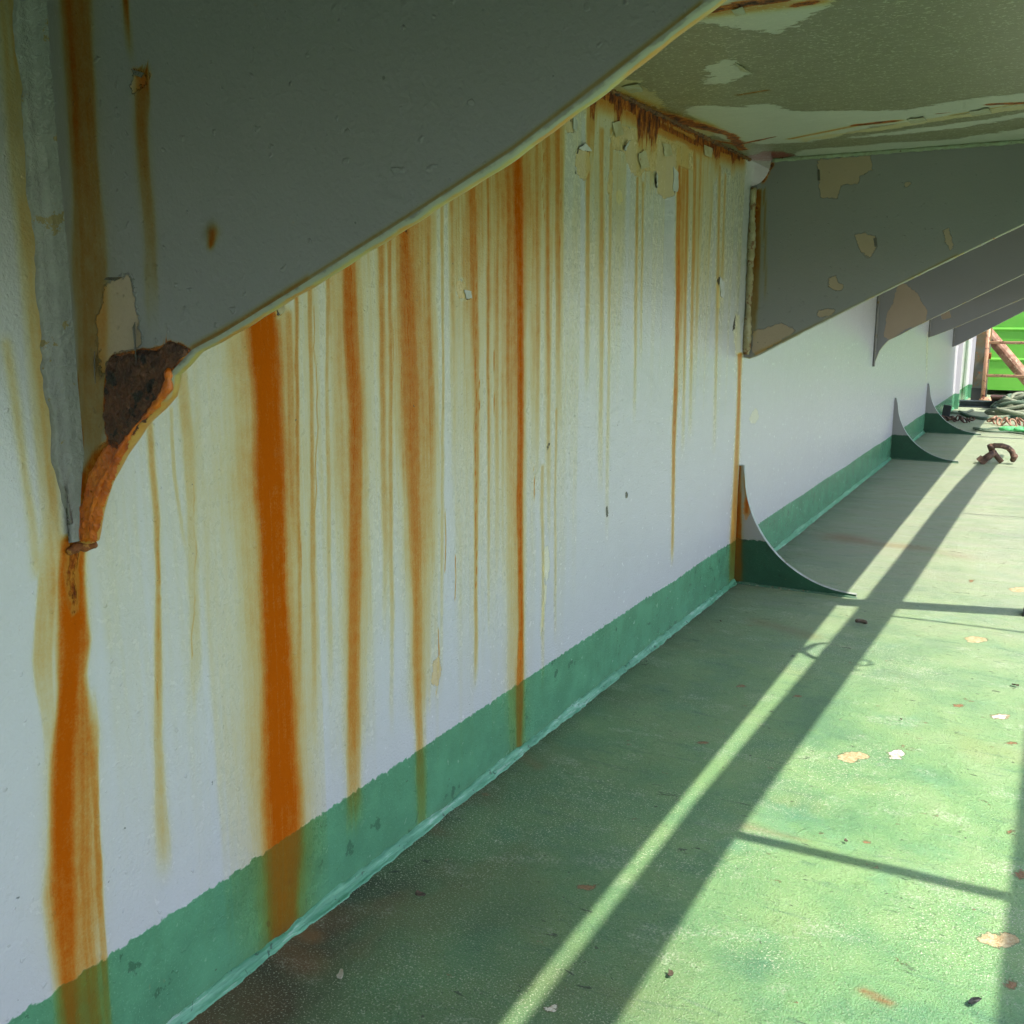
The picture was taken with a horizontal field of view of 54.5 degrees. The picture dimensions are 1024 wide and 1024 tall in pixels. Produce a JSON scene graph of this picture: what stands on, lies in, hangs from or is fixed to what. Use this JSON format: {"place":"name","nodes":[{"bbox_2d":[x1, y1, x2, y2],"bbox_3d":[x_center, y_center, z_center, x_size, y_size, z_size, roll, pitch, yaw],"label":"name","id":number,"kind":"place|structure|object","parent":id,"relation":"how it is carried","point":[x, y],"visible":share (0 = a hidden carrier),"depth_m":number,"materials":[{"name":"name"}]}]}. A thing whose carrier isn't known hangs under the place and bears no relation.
{"place":"outdoors","nodes":[
{"label":"outdoors","id":0,"kind":"place"},
{"bbox_2d":[187,390,1023,1023],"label":"deck","id":1,"kind":"structure","parent":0,"point":[697,800],"depth_m":1.46,"materials":[{"name":"green paint"}]},
{"bbox_2d":[337,969,343,978],"bbox_3d":[-0.196,0.527,1.135,0.008,0.004,0.012,4,12,20],"label":"paint chip","id":2,"kind":"object","parent":1,"relation":"on","point":[340,974],"visible":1,"depth_m":1.14,"materials":[{"name":"white paint"}]},
{"bbox_2d":[415,890,425,895],"bbox_3d":[-0.119,0.496,1.294,0.014,0.005,0.007,3,11,14],"label":"paint chip","id":3,"kind":"object","parent":1,"relation":"on","point":[418,893],"visible":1,"depth_m":1.29,"materials":[{"name":"paint"}]},
{"bbox_2d":[0,0,1023,1023],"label":"steel wall","id":4,"kind":"structure","parent":1,"relation":"on","point":[420,417],"depth_m":1.22,"materials":[{"name":"white paint"}]},
{"bbox_2d":[667,969,673,975],"bbox_3d":[0.182,0.528,1.138,0.007,0.002,0.010,3,11,13],"label":"paint chip","id":5,"kind":"object","parent":1,"relation":"on","point":[670,972],"visible":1,"depth_m":1.14,"materials":[{"name":"beige paint"}]},
{"bbox_2d":[855,619,867,623],"bbox_3d":[0.860,0.269,2.450,0.031,0.013,0.019,-1,11,-3],"label":"curled flake","id":6,"kind":"object","parent":1,"relation":"on","point":[863,621],"visible":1,"depth_m":2.45,"materials":[{"name":"paint"}]},
{"bbox_2d":[942,405,953,418],"bbox_3d":[3.239,-0.738,7.373,0.098,0.115,0.060,6,13,28],"label":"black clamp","id":7,"kind":"object","parent":1,"relation":"on","point":[946,411],"visible":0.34,"depth_m":7.36,"materials":[{"name":"metal"}]},
{"bbox_2d":[941,415,974,422],"bbox_3d":[3.226,-0.676,7.231,0.264,0.061,0.109,6,13,28],"label":"rusty chain","id":8,"kind":"object","parent":1,"relation":"on","point":[961,419],"visible":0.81,"depth_m":7.23,"materials":[{"name":"brown metal"}]},
{"bbox_2d":[951,408,974,414],"bbox_3d":[3.639,-0.803,7.942,0.421,0.022,0.103,-10,15,-41],"label":"pale rope","id":9,"kind":"object","parent":1,"relation":"on","point":[970,410],"visible":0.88,"depth_m":7.84,"materials":[{"name":"beige fabric"}]},
{"bbox_2d":[968,997,981,1004],"bbox_3d":[0.507,0.536,1.092,0.015,0.004,0.009,-7,13,-33],"label":"paint chip","id":10,"kind":"object","parent":1,"relation":"on","point":[972,1000],"visible":1,"depth_m":1.09,"materials":[{"name":"grey paint"}]},
{"bbox_2d":[959,400,992,407],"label":"steel beam","id":11,"kind":"structure","parent":1,"relation":"on","point":[977,403],"depth_m":8.43,"materials":[{"name":"black metal"}]},
{"bbox_2d":[970,328,991,399],"bbox_3d":[4.136,-1.570,8.687,0.136,1.240,0.162,6,13,28],"label":"rusty post","id":12,"kind":"object","parent":1,"relation":"on","point":[978,367],"visible":0.35,"depth_m":8.72,"materials":[{"name":"metal"}]},
{"bbox_2d":[975,427,999,429],"bbox_3d":[3.312,-0.556,6.667,0.400,0.017,0.150,6,13,28],"label":"green rope","id":13,"kind":"object","parent":1,"relation":"on","point":[988,428],"visible":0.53,"depth_m":6.70,"materials":[{"name":"fabric"}]},
{"bbox_2d":[958,410,1017,420],"bbox_3d":[3.625,-0.734,7.553,0.483,0.035,0.557,6,13,28],"label":"green rope","id":14,"kind":"object","parent":1,"relation":"on","point":[978,417],"visible":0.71,"depth_m":7.40,"materials":[{"name":"fabric"}]},
{"bbox_2d":[976,443,1017,464],"bbox_3d":[2.509,-0.299,5.145,0.206,0.114,0.072,1,11,4],"label":"rusted shackle","id":15,"kind":"object","parent":1,"relation":"on","point":[988,456],"visible":1,"depth_m":5.13,"materials":[{"name":"brown metal"}]},
{"bbox_2d":[973,427,1023,434],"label":"green rope","id":16,"kind":"object","parent":1,"relation":"on","point":[993,431],"visible":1,"depth_m":6.51,"materials":[{"name":"fabric"}]},
{"bbox_2d":[979,329,1023,400],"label":"orange frame","id":17,"kind":"object","parent":1,"relation":"on","point":[986,356],"visible":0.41,"depth_m":8.59,"materials":[{"name":"paint"}]},
{"bbox_2d":[990,395,1016,409],"bbox_3d":[4.186,-0.906,8.183,0.440,0.121,0.295,6,13,28],"label":"brown hatch plate","id":18,"kind":"object","parent":1,"relation":"on","point":[994,398],"visible":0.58,"depth_m":8.15,"materials":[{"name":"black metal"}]},
{"bbox_2d":[984,392,1023,416],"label":"rope coil","id":19,"kind":"object","parent":1,"relation":"on","point":[1007,404],"visible":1,"depth_m":7.39,"materials":[{"name":"beige fabric"}]},
{"bbox_2d":[986,416,1023,426],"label":"rusty chain","id":20,"kind":"object","parent":1,"relation":"on","point":[1016,420],"visible":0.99,"depth_m":7.00,"materials":[{"name":"metal"}]},
{"bbox_2d":[987,312,1023,390],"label":"shipping container","id":21,"kind":"object","parent":1,"relation":"on","point":[1011,329],"depth_m":9.67,"materials":[{"name":"green metal"}]},
{"bbox_2d":[991,329,1023,384],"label":"slanting pipe","id":22,"kind":"object","parent":1,"relation":"on","point":[1009,358],"visible":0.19,"depth_m":8.75,"materials":[{"name":"metal"}]},
{"bbox_2d":[998,426,1023,432],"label":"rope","id":23,"kind":"object","parent":1,"relation":"on","point":[1013,428],"visible":0.98,"depth_m":6.55,"materials":[{"name":"green fabric"}]}
]}

